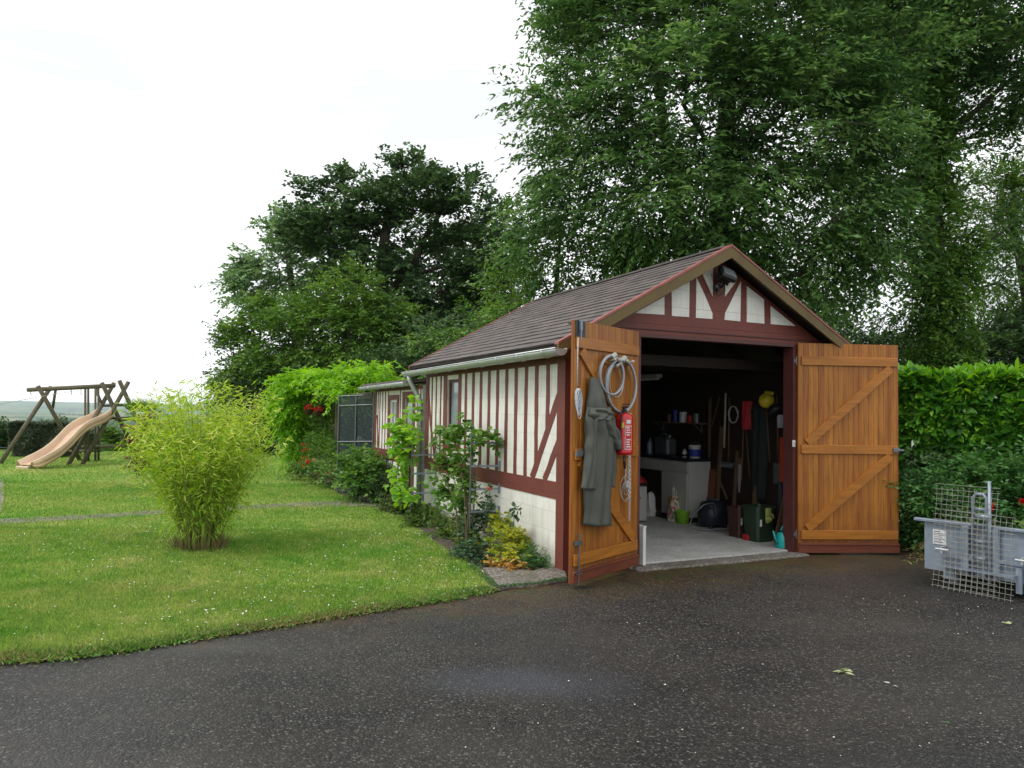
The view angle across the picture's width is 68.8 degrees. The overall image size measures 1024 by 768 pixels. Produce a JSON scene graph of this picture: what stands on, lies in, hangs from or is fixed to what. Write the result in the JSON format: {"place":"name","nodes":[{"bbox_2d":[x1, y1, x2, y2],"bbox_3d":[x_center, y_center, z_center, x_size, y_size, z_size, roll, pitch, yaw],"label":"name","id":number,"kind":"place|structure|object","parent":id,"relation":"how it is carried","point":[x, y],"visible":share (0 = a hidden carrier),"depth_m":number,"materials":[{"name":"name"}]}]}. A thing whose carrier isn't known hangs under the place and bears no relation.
{"place":"outdoors","nodes":[
{"label":"outdoors","id":0,"kind":"place"},
{"bbox_2d":[0,499,375,523],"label":"garden path","id":1,"kind":"structure","parent":0,"point":[280,505],"depth_m":10.88,"materials":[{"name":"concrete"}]},
{"bbox_2d":[0,449,489,658],"bbox_3d":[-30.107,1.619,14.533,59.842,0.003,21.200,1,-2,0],"label":"lawn","id":2,"kind":"structure","parent":0,"point":[147,481],"depth_m":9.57,"materials":[{"name":"green plant"}]},
{"bbox_2d":[4,420,83,456],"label":"clipped hedge","id":3,"kind":"object","parent":2,"relation":"on","point":[36,436],"visible":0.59,"depth_m":21.94,"materials":[{"name":"green plant"}]},
{"bbox_2d":[0,380,154,464],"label":"climbing swing frame","id":4,"kind":"object","parent":2,"relation":"on","point":[99,405],"visible":0.69,"depth_m":19.98,"materials":[{"name":"wood"}]},
{"bbox_2d":[15,409,114,468],"bbox_3d":[-11.183,1.335,18.862,0.745,1.525,2.471,0,-2,18],"label":"slide","id":5,"kind":"object","parent":4,"relation":"attached to","point":[64,440],"visible":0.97,"depth_m":18.71,"materials":[{"name":"plastic"}]},
{"bbox_2d":[116,411,162,475],"bbox_3d":[-7.437,1.235,14.639,0.794,1.498,4.521,2,-2,-32],"label":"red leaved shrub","id":6,"kind":"object","parent":2,"relation":"on","point":[130,440],"visible":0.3,"depth_m":12.98,"materials":[{"name":"green plant"}]},
{"bbox_2d":[118,395,169,467],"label":"tree","id":7,"kind":"object","parent":2,"relation":"on","point":[132,404],"visible":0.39,"depth_m":14.05,"materials":[{"name":"green plant"}]},
{"bbox_2d":[111,375,292,551],"bbox_3d":[-3.412,0.833,8.136,1.843,1.936,1.825,1,-2,0],"label":"bamboo clump","id":8,"kind":"object","parent":2,"relation":"on","point":[201,486],"visible":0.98,"depth_m":7.94,"materials":[{"name":"green plant"}]},
{"bbox_2d":[2,473,483,649],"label":"daisies","id":9,"kind":"object","parent":2,"relation":"on","point":[256,569],"visible":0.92,"depth_m":7.00,"materials":[{"name":"white plant"}]},
{"bbox_2d":[0,583,499,666],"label":"weed fringe","id":10,"kind":"object","parent":2,"relation":"on","point":[123,646],"visible":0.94,"depth_m":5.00,"materials":[{"name":"green plant"}]},
{"bbox_2d":[316,479,567,591],"bbox_3d":[-2.801,2.018,13.983,0.994,0.003,16.064,2,-2,-23],"label":"flower bed","id":11,"kind":"object","parent":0,"point":[447,543],"visible":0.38,"depth_m":8.81,"materials":[{"name":"soil"}]},
{"bbox_2d":[281,460,350,488],"bbox_3d":[-4.101,1.800,15.448,1.228,0.599,4.343,2,-2,-22],"label":"geranium border","id":12,"kind":"object","parent":11,"relation":"on","point":[312,468],"visible":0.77,"depth_m":14.89,"materials":[{"name":"green plant"}]},
{"bbox_2d":[336,393,374,491],"bbox_3d":[-2.891,1.086,13.779,0.818,1.860,0.028,0,-2,26],"label":"netting screen","id":13,"kind":"object","parent":11,"relation":"on","point":[356,419],"visible":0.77,"depth_m":13.80,"materials":[{"name":"grey"}]},
{"bbox_2d":[329,441,390,503],"bbox_3d":[-2.557,1.502,12.865,1.128,1.064,2.133,2,-2,-18],"label":"garden bush","id":14,"kind":"object","parent":11,"relation":"on","point":[362,464],"visible":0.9,"depth_m":12.46,"materials":[{"name":"green plant"}]},
{"bbox_2d":[357,459,397,501],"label":"garden bush","id":15,"kind":"object","parent":11,"relation":"on","point":[382,482],"visible":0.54,"depth_m":12.20,"materials":[{"name":"green plant"}]},
{"bbox_2d":[380,395,428,511],"bbox_3d":[-1.573,1.044,10.633,0.627,1.768,1.476,2,-3,-33],"label":"climbing vine","id":16,"kind":"object","parent":11,"relation":"on","point":[399,431],"visible":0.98,"depth_m":10.51,"materials":[{"name":"green plant"}]},
{"bbox_2d":[373,495,455,538],"bbox_3d":[-1.218,1.794,10.434,0.994,0.322,3.162,2,-2,-21],"label":"ground cover patch","id":17,"kind":"object","parent":11,"relation":"on","point":[415,511],"visible":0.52,"depth_m":10.26,"materials":[{"name":"green plant"}]},
{"bbox_2d":[410,444,436,517],"bbox_3d":[-1.237,1.368,10.430,0.370,1.100,0.050,2,-2,-25],"label":"vine trellis","id":18,"kind":"object","parent":11,"relation":"on","point":[435,473],"visible":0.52,"depth_m":10.38,"materials":[{"name":"metal"}]},
{"bbox_2d":[416,505,486,551],"bbox_3d":[-0.627,1.693,9.174,0.779,0.414,2.430,2,-2,-19],"label":"perennial clump","id":19,"kind":"object","parent":11,"relation":"on","point":[438,518],"visible":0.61,"depth_m":9.31,"materials":[{"name":"green plant"}]},
{"bbox_2d":[423,412,503,545],"bbox_3d":[-0.744,1.106,8.976,0.604,1.544,1.759,2,-3,-33],"label":"climbing vine","id":20,"kind":"object","parent":11,"relation":"on","point":[453,491],"visible":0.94,"depth_m":8.63,"materials":[{"name":"green plant"}]},
{"bbox_2d":[445,544,496,566],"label":"herb plant","id":21,"kind":"object","parent":11,"relation":"on","point":[470,554],"visible":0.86,"depth_m":7.68,"materials":[{"name":"green plant"}]},
{"bbox_2d":[469,435,500,538],"bbox_3d":[-0.309,1.219,8.460,0.370,1.280,0.050,2,-2,-25],"label":"vine trellis","id":22,"kind":"object","parent":11,"relation":"on","point":[498,488],"visible":0.86,"depth_m":8.41,"materials":[{"name":"metal"}]},
{"bbox_2d":[452,483,521,554],"bbox_3d":[-0.223,1.469,8.320,0.813,0.765,1.598,1,-2,0],"label":"rose bush","id":23,"kind":"object","parent":11,"relation":"on","point":[483,516],"visible":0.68,"depth_m":8.21,"materials":[{"name":"green plant"}]},
{"bbox_2d":[475,542,529,570],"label":"russet plant","id":24,"kind":"object","parent":11,"relation":"on","point":[511,566],"visible":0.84,"depth_m":7.25,"materials":[{"name":"orange plant"}]},
{"bbox_2d":[483,509,532,565],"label":"yellow shrub","id":25,"kind":"object","parent":11,"relation":"on","point":[520,539],"visible":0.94,"depth_m":7.67,"materials":[{"name":"yellow plant"}]},
{"bbox_2d":[505,542,554,569],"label":"herb plant","id":26,"kind":"object","parent":11,"relation":"on","point":[536,560],"visible":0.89,"depth_m":7.34,"materials":[{"name":"green plant"}]},
{"bbox_2d":[0,546,1023,767],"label":"driveway","id":27,"kind":"structure","parent":0,"point":[439,685],"depth_m":4.26,"materials":[{"name":"grey asphalt"}]},
{"bbox_2d":[483,567,566,588],"bbox_3d":[0.166,1.791,6.955,0.753,0.040,0.755,1,-2,-13],"label":"gravel apron","id":28,"kind":"object","parent":27,"relation":"on","point":[504,577],"visible":0.89,"depth_m":6.88,"materials":[{"name":"grey gravel"}]},
{"bbox_2d":[464,563,567,586],"bbox_3d":[-0.096,1.758,6.846,1.135,0.035,0.692,0,-2,27],"label":"moss fringe","id":29,"kind":"object","parent":28,"relation":"on","point":[493,582],"visible":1,"depth_m":6.76,"materials":[{"name":"green plant"}]},
{"bbox_2d":[401,244,903,584],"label":"timbered garage","id":30,"kind":"structure","parent":27,"relation":"on","point":[754,332],"depth_m":8.42,"materials":[{"name":"white paint"}]},
{"bbox_2d":[448,379,457,442],"bbox_3d":[-0.749,0.364,10.015,0.050,0.850,0.420,2,-2,-25],"label":"window","id":31,"kind":"structure","parent":30,"relation":"in","point":[453,384],"depth_m":10.10,"materials":[{"name":"grey glass"}]},
{"bbox_2d":[575,338,582,418],"bbox_3d":[0.589,-0.050,6.583,0.031,0.718,0.111,-1,-3,39],"label":"knotted cord","id":32,"kind":"object","parent":30,"relation":"hanging from","point":[577,401],"visible":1,"depth_m":6.58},
{"bbox_2d":[581,377,621,526],"bbox_3d":[0.835,0.627,6.815,0.148,1.379,0.628,-1,-3,39],"label":"raincoat","id":33,"kind":"object","parent":30,"relation":"hanging from","point":[603,441],"visible":1,"depth_m":6.73,"materials":[{"name":"fabric"}]},
{"bbox_2d":[568,320,639,584],"bbox_3d":[0.913,0.618,7.048,0.106,2.345,1.183,-1,-3,39],"label":"door","id":34,"kind":"structure","parent":30,"relation":"in","point":[594,551],"depth_m":6.94,"materials":[{"name":"brown wood"}]},
{"bbox_2d":[605,358,634,365],"bbox_3d":[1.034,-0.212,7.130,0.109,0.054,0.420,-1,-3,39],"label":"peg rail","id":35,"kind":"object","parent":30,"relation":"attached to","point":[608,361],"visible":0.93,"depth_m":7.07,"materials":[{"name":"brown wood"}]},
{"bbox_2d":[598,352,624,395],"bbox_3d":[0.948,-0.093,7.005,0.075,0.413,0.451,-1,-3,39],"label":"cable coil","id":36,"kind":"object","parent":35,"relation":"hanging from","point":[612,356],"visible":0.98,"depth_m":6.97,"materials":[{"name":"white rubber"}]},
{"bbox_2d":[604,355,636,412],"bbox_3d":[1.060,0.002,7.153,0.072,0.558,0.575,-1,-3,39],"label":"cable coil","id":37,"kind":"object","parent":35,"relation":"hanging from","point":[608,371],"visible":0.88,"depth_m":7.10,"materials":[{"name":"white rubber"}]},
{"bbox_2d":[616,404,632,468],"bbox_3d":[1.063,0.496,7.079,0.167,0.615,0.168,1,-2,-12],"label":"fire extinguisher","id":38,"kind":"object","parent":30,"relation":"attached to","point":[624,422],"visible":0.98,"depth_m":7.01,"materials":[{"name":"red metal"}]},
{"bbox_2d":[628,413,630,520],"bbox_3d":[1.132,0.801,7.206,0.024,1.039,0.050,-1,-3,39],"label":"rope","id":39,"kind":"object","parent":30,"relation":"hanging from","point":[629,475],"visible":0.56,"depth_m":7.20,"materials":[{"name":"fabric"}]},
{"bbox_2d":[639,524,646,564],"bbox_3d":[1.290,1.618,7.542,0.040,0.390,0.170,2,-2,-25],"label":"white panel","id":40,"kind":"object","parent":30,"relation":"on","point":[642,544],"visible":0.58,"depth_m":7.48,"materials":[{"name":"plastic"}]},
{"bbox_2d":[639,483,647,520],"bbox_3d":[1.446,1.644,10.577,0.720,0.528,0.626,2,-2,-25],"label":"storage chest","id":41,"kind":"object","parent":30,"relation":"on","point":[643,501],"visible":0.2,"depth_m":10.43,"materials":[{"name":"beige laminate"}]},
{"bbox_2d":[647,492,655,515],"bbox_3d":[2.082,1.782,11.157,0.220,0.355,0.215,2,-2,-25],"label":"carrier bag","id":42,"kind":"object","parent":30,"relation":"on","point":[651,509],"visible":0.69,"depth_m":11.07,"materials":[{"name":"white plastic"}]},
{"bbox_2d":[667,487,679,521],"bbox_3d":[2.331,1.702,10.627,0.268,0.483,0.193,2,-2,-25],"label":"patterned bag","id":43,"kind":"object","parent":30,"relation":"on","point":[673,502],"visible":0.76,"depth_m":10.56,"materials":[{"name":"multicoloured plastic"}]},
{"bbox_2d":[640,452,711,522],"bbox_3d":[2.242,1.524,11.317,0.431,0.886,1.840,2,-2,-25],"label":"kitchen cabinet","id":44,"kind":"object","parent":30,"relation":"on","point":[687,478],"visible":0.49,"depth_m":10.66,"materials":[{"name":"laminate"}]},
{"bbox_2d":[655,433,675,455],"bbox_3d":[2.317,0.905,11.283,0.180,0.336,0.340,2,-2,-25],"label":"jerrycan","id":45,"kind":"object","parent":44,"relation":"on","point":[666,446],"visible":1,"depth_m":11.16,"materials":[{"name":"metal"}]},
{"bbox_2d":[688,442,700,458],"bbox_3d":[2.605,0.944,10.665,0.174,0.233,0.174,1,-2,2],"label":"paint tub","id":46,"kind":"object","parent":44,"relation":"on","point":[694,451],"visible":1,"depth_m":10.60,"materials":[{"name":"white plastic"}]},
{"bbox_2d":[652,422,707,432],"bbox_3d":[2.483,0.643,11.148,0.180,0.147,1.100,2,-2,-25],"label":"wall shelf","id":47,"kind":"object","parent":30,"relation":"attached to","point":[701,428],"depth_m":10.92,"materials":[{"name":"brown wood"}]},
{"bbox_2d":[674,509,689,523],"bbox_3d":[2.368,1.845,10.398,0.224,0.180,0.224,2,-2,-25],"label":"lime bucket","id":48,"kind":"object","parent":30,"relation":"on","point":[682,516],"visible":1,"depth_m":10.32,"materials":[{"name":"plastic"}]},
{"bbox_2d":[689,497,728,530],"bbox_3d":[2.703,1.728,9.937,0.544,0.390,0.649,0,-2,29],"label":"vacuum cleaner","id":49,"kind":"object","parent":30,"relation":"on","point":[712,512],"visible":0.92,"depth_m":9.92,"materials":[{"name":"black plastic"}]},
{"bbox_2d":[707,469,716,497],"bbox_3d":[2.794,1.571,10.491,0.100,0.743,0.140,2,-2,-25],"label":"standing board","id":50,"kind":"object","parent":30,"relation":"on","point":[712,484],"visible":0.64,"depth_m":10.49,"materials":[{"name":"red wood"}]},
{"bbox_2d":[716,427,723,500],"bbox_3d":[2.867,1.264,10.356,0.100,1.347,0.060,2,-2,-25],"label":"standing board","id":51,"kind":"object","parent":30,"relation":"on","point":[719,465],"visible":0.64,"depth_m":10.36,"materials":[{"name":"brown wood"}]},
{"bbox_2d":[713,266,736,296],"bbox_3d":[2.245,-1.085,7.921,0.235,0.315,0.224,2,-2,-25],"label":"floodlight","id":52,"kind":"object","parent":30,"relation":"attached to","point":[725,275],"visible":1,"depth_m":7.87,"materials":[{"name":"black plastic"}]},
{"bbox_2d":[732,451,738,505],"bbox_3d":[3.000,1.413,10.060,0.100,1.031,0.050,2,-2,-25],"label":"standing board","id":53,"kind":"object","parent":30,"relation":"on","point":[735,478],"visible":0.64,"depth_m":10.06,"materials":[{"name":"brown wood"}]},
{"bbox_2d":[727,505,744,537],"bbox_3d":[2.842,1.718,9.319,0.233,0.370,0.279,2,-2,-25],"label":"brown bin","id":54,"kind":"object","parent":30,"relation":"on","point":[736,521],"visible":0.61,"depth_m":9.25,"materials":[{"name":"plastic"}]},
{"bbox_2d":[742,401,752,429],"bbox_3d":[3.105,0.417,9.926,0.098,0.384,0.190,2,-2,-25],"label":"red bag","id":55,"kind":"object","parent":30,"relation":"hanging from","point":[746,415],"visible":1,"depth_m":9.88,"materials":[{"name":"fabric"}]},
{"bbox_2d":[742,504,774,542],"bbox_3d":[2.994,1.685,9.050,0.307,0.420,0.324,2,-2,-25],"label":"green bin","id":56,"kind":"object","parent":30,"relation":"on","point":[757,528],"visible":0.99,"depth_m":8.96,"materials":[{"name":"plastic"}]},
{"bbox_2d":[750,405,767,501],"bbox_3d":[3.193,0.901,9.732,0.081,1.249,0.308,2,-2,-25],"label":"work apron","id":57,"kind":"object","parent":30,"relation":"hanging from","point":[758,454],"visible":0.98,"depth_m":9.66,"materials":[{"name":"fabric"}]},
{"bbox_2d":[759,391,774,407],"bbox_3d":[3.233,0.196,9.518,0.198,0.224,0.144,-1,-3,41],"label":"yellow helmet","id":58,"kind":"object","parent":30,"relation":"hanging from","point":[766,399],"visible":0.99,"depth_m":9.47,"materials":[{"name":"plastic"}]},
{"bbox_2d":[767,403,782,427],"bbox_3d":[3.318,0.390,9.335,0.240,0.309,0.261,2,-2,-25],"label":"face shield helmet","id":59,"kind":"object","parent":30,"relation":"attached to","point":[774,410],"visible":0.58,"depth_m":9.27,"materials":[{"name":"black plastic"}]},
{"bbox_2d":[773,395,782,483],"bbox_3d":[3.362,0.696,9.432,0.020,1.126,0.170,2,-2,-25],"label":"wooden handle","id":60,"kind":"object","parent":30,"relation":"hanging from","point":[776,473],"visible":0.74,"depth_m":9.44,"materials":[{"name":"brown wood"}]},
{"bbox_2d":[773,498,782,541],"bbox_3d":[3.269,1.590,9.040,0.060,0.661,0.571,-1,-3,35],"label":"leaning plank","id":61,"kind":"object","parent":30,"relation":"on","point":[779,523],"visible":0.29,"depth_m":8.97,"materials":[{"name":"brown wood"}]},
{"bbox_2d":[772,525,784,548],"bbox_3d":[3.082,1.738,8.582,0.223,0.281,0.170,1,-2,5],"label":"watering can","id":62,"kind":"object","parent":30,"relation":"on","point":[779,540],"visible":0.68,"depth_m":8.52,"materials":[{"name":"teal plastic"}]},
{"bbox_2d":[777,482,782,515],"bbox_3d":[3.361,1.500,9.339,0.070,0.533,0.142,2,-2,-25],"label":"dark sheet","id":63,"kind":"object","parent":30,"relation":"hanging from","point":[780,492],"visible":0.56,"depth_m":9.35,"materials":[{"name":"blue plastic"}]},
{"bbox_2d":[780,437,782,481],"bbox_3d":[3.437,0.933,9.150,0.140,0.545,0.311,2,-2,-25],"label":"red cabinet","id":64,"kind":"object","parent":30,"relation":"attached to","point":[781,459],"visible":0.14,"depth_m":9.22,"materials":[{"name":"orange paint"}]},
{"bbox_2d":[794,343,903,552],"bbox_3d":[3.800,0.721,8.441,1.238,2.350,0.113,1,-2,-2],"label":"door","id":65,"kind":"structure","parent":30,"relation":"in","point":[847,396],"depth_m":8.44,"materials":[{"name":"brown wood"}]},
{"bbox_2d":[882,435,1023,554],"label":"rose hedge","id":66,"kind":"object","parent":27,"relation":"on","point":[1006,495],"visible":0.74,"depth_m":8.17,"materials":[{"name":"green plant"}]},
{"bbox_2d":[932,483,999,595],"bbox_3d":[4.069,1.391,6.728,0.107,0.942,0.550,2,-3,-37],"label":"wire panel","id":67,"kind":"object","parent":27,"relation":"on","point":[934,533],"visible":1,"depth_m":6.71,"materials":[{"name":"grey metal"}]},
{"bbox_2d":[914,481,1023,593],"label":"transport box","id":68,"kind":"object","parent":27,"relation":"on","point":[1016,551],"visible":0.9,"depth_m":6.71,"materials":[{"name":"metal"}]},
{"bbox_2d":[943,510,1014,602],"bbox_3d":[4.091,1.501,6.571,0.078,0.712,0.602,2,-3,-33],"label":"wire panel","id":69,"kind":"object","parent":27,"relation":"on","point":[982,546],"visible":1,"depth_m":6.55,"materials":[{"name":"grey metal"}]},
{"bbox_2d":[0,401,1023,540],"bbox_3d":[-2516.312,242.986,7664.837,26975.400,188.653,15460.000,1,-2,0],"label":"terrain","id":70,"kind":"structure","parent":0,"point":[19,410],"depth_m":6440.62,"materials":[{"name":"green plant"}]},
{"bbox_2d":[0,416,11,449],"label":"distant bush","id":71,"kind":"object","parent":70,"relation":"on","point":[4,440],"visible":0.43,"depth_m":25.68,"materials":[{"name":"green plant"}]},
{"bbox_2d":[38,414,107,449],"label":"distant bush","id":72,"kind":"object","parent":70,"relation":"on","point":[91,431],"visible":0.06,"depth_m":26.93,"materials":[{"name":"green plant"}]},
{"bbox_2d":[100,420,127,449],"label":"distant bush","id":73,"kind":"object","parent":70,"relation":"on","point":[111,435],"visible":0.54,"depth_m":29.70,"materials":[{"name":"green plant"}]},
{"bbox_2d":[0,412,333,453],"bbox_3d":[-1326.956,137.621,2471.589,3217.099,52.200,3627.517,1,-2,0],"label":"valley woods","id":74,"kind":"object","parent":70,"relation":"on","point":[37,419],"visible":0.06,"depth_m":2410.35,"materials":[{"name":"green plant"}]},
{"bbox_2d":[188,315,257,443],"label":"garden tree","id":75,"kind":"object","parent":70,"relation":"on","point":[221,358],"visible":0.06,"depth_m":31.71,"materials":[{"name":"green plant"}]},
{"bbox_2d":[199,289,334,453],"bbox_3d":[-8.807,-0.431,28.010,5.688,6.434,4.300,1,-2,0],"label":"garden tree","id":76,"kind":"object","parent":70,"relation":"on","point":[231,335],"visible":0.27,"depth_m":27.50,"materials":[{"name":"green plant"}]},
{"bbox_2d":[194,194,365,353],"bbox_3d":[-10.692,-2.829,35.999,8.454,13.515,4.735,1,-2,0],"label":"pale tree","id":77,"kind":"object","parent":70,"relation":"on","point":[236,274],"visible":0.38,"depth_m":35.71,"materials":[{"name":"green plant"}]},
{"bbox_2d":[201,364,374,457],"bbox_3d":[-6.963,0.850,24.815,7.989,3.263,2.610,0,-2,22],"label":"dark hedge","id":78,"kind":"object","parent":70,"relation":"on","point":[269,436],"visible":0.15,"depth_m":25.32,"materials":[{"name":"green plant"}]},
{"bbox_2d":[228,286,368,449],"bbox_3d":[-7.372,-0.379,27.101,5.894,6.089,4.116,1,-2,0],"label":"garden tree","id":79,"kind":"object","parent":70,"relation":"on","point":[280,358],"visible":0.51,"depth_m":26.34,"materials":[{"name":"green plant"}]},
{"bbox_2d":[294,427,336,471],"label":"grey bush","id":80,"kind":"object","parent":70,"relation":"on","point":[322,442],"visible":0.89,"depth_m":15.54,"materials":[{"name":"green plant"}]},
{"bbox_2d":[300,396,334,463],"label":"climbing rose","id":81,"kind":"object","parent":70,"relation":"on","point":[327,418],"visible":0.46,"depth_m":16.38,"materials":[{"name":"green plant"}]},
{"bbox_2d":[279,251,432,377],"bbox_3d":[-5.443,-1.019,26.064,5.304,7.127,3.915,1,-2,0],"label":"garden tree","id":82,"kind":"object","parent":70,"relation":"on","point":[372,320],"visible":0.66,"depth_m":25.73,"materials":[{"name":"green plant"}]},
{"bbox_2d":[358,378,425,504],"bbox_3d":[-0.694,0.883,13.064,3.382,2.280,2.940,2,-2,-25],"label":"timbered annex","id":83,"kind":"object","parent":70,"relation":"on","point":[391,397],"visible":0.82,"depth_m":12.43,"materials":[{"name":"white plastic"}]},
{"bbox_2d":[264,141,525,372],"bbox_3d":[-4.614,-3.241,29.666,11.024,12.727,5.449,1,-2,0],"label":"oak tree","id":84,"kind":"object","parent":70,"relation":"on","point":[394,198],"visible":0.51,"depth_m":29.52,"materials":[{"name":"green plant"}]},
{"bbox_2d":[307,307,490,428],"bbox_3d":[-2.203,-0.012,23.925,8.358,4.958,3.994,1,-2,9],"label":"garden tree","id":85,"kind":"object","parent":70,"relation":"on","point":[420,327],"visible":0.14,"depth_m":23.43,"materials":[{"name":"green plant"}]},
{"bbox_2d":[371,199,549,331],"bbox_3d":[-3.157,-2.612,38.092,10.527,13.429,5.619,1,-2,0],"label":"garden tree","id":86,"kind":"object","parent":70,"relation":"on","point":[436,273],"visible":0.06,"depth_m":37.67,"materials":[{"name":"green plant"}]},
{"bbox_2d":[400,286,531,384],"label":"garden tree","id":87,"kind":"object","parent":70,"relation":"on","point":[456,335],"visible":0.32,"depth_m":14.32,"materials":[{"name":"green plant"}]},
{"bbox_2d":[455,181,617,335],"bbox_3d":[1.503,-1.553,19.009,6.260,7.772,3.914,1,-2,0],"label":"garden tree","id":88,"kind":"object","parent":70,"relation":"on","point":[569,279],"visible":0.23,"depth_m":18.82,"materials":[{"name":"green plant"}]},
{"bbox_2d":[470,0,1021,343],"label":"ash tree","id":89,"kind":"object","parent":70,"relation":"on","point":[725,61],"visible":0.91,"depth_m":15.45,"materials":[{"name":"green plant"}]},
{"bbox_2d":[821,288,873,342],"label":"thicket bush","id":90,"kind":"object","parent":70,"relation":"on","point":[842,324],"visible":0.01,"depth_m":21.99,"materials":[{"name":"green plant"}]},
{"bbox_2d":[840,322,907,363],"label":"thicket bush","id":91,"kind":"object","parent":70,"relation":"on","point":[865,340],"visible":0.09,"depth_m":21.91,"materials":[{"name":"green plant"}]},
{"bbox_2d":[847,325,920,364],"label":"thicket bush","id":92,"kind":"object","parent":70,"relation":"on","point":[889,342],"visible":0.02,"depth_m":21.86,"materials":[{"name":"green plant"}]},
{"bbox_2d":[779,0,1023,368],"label":"ash tree","id":93,"kind":"object","parent":70,"relation":"on","point":[996,67],"visible":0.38,"depth_m":19.45,"materials":[{"name":"green plant"}]},
{"bbox_2d":[888,21,1001,368],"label":"ivy column","id":94,"kind":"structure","parent":93,"relation":"attached to","point":[951,300],"depth_m":19.46,"materials":[{"name":"green plant"}]},
{"bbox_2d":[898,447,977,550],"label":"ivy undergrowth","id":95,"kind":"object","parent":70,"relation":"on","point":[927,457],"visible":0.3,"depth_m":9.13,"materials":[{"name":"green plant"}]},
{"bbox_2d":[898,357,1023,492],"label":"laurel hedge","id":96,"kind":"object","parent":70,"relation":"on","point":[955,410],"visible":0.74,"depth_m":9.09,"materials":[{"name":"green plant"}]},
{"bbox_2d":[898,317,1023,367],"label":"thicket bush","id":97,"kind":"object","parent":70,"relation":"on","point":[995,357],"visible":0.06,"depth_m":21.78,"materials":[{"name":"green plant"}]},
{"bbox_2d":[944,134,1023,361],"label":"young ash","id":98,"kind":"object","parent":70,"relation":"on","point":[1012,181],"visible":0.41,"depth_m":23.95,"materials":[{"name":"green plant"}]},
{"bbox_2d":[953,300,1023,366],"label":"thicket bush","id":99,"kind":"object","parent":70,"relation":"on","point":[1013,336],"visible":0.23,"depth_m":22.00,"materials":[{"name":"green plant"}]},
{"bbox_2d":[988,299,1023,365],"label":"thicket bush","id":100,"kind":"object","parent":70,"relation":"on","point":[1016,351],"visible":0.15,"depth_m":22.37,"materials":[{"name":"green plant"}]},
{"bbox_2d":[0,0,1023,404],"label":"sky","id":101,"kind":"structure","parent":0,"point":[140,140],"materials":[{"name":"white"}]},
{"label":"stepping slab","id":102,"kind":"structure","parent":0,"visible":0},
{"bbox_2d":[295,391,374,477],"bbox_3d":[-3.926,1.103,16.553,0.923,2.000,4.644,2,-3,-34],"label":"pergola","id":103,"kind":"object","parent":102,"relation":"on","point":[336,419],"visible":0.1,"depth_m":15.74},
{"bbox_2d":[255,358,408,477],"bbox_3d":[-4.918,0.835,17.592,2.541,2.703,7.534,2,-3,-34],"label":"wisteria","id":104,"kind":"object","parent":103,"relation":"attached to","point":[292,391],"visible":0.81,"depth_m":16.41,"materials":[{"name":"green plant"}]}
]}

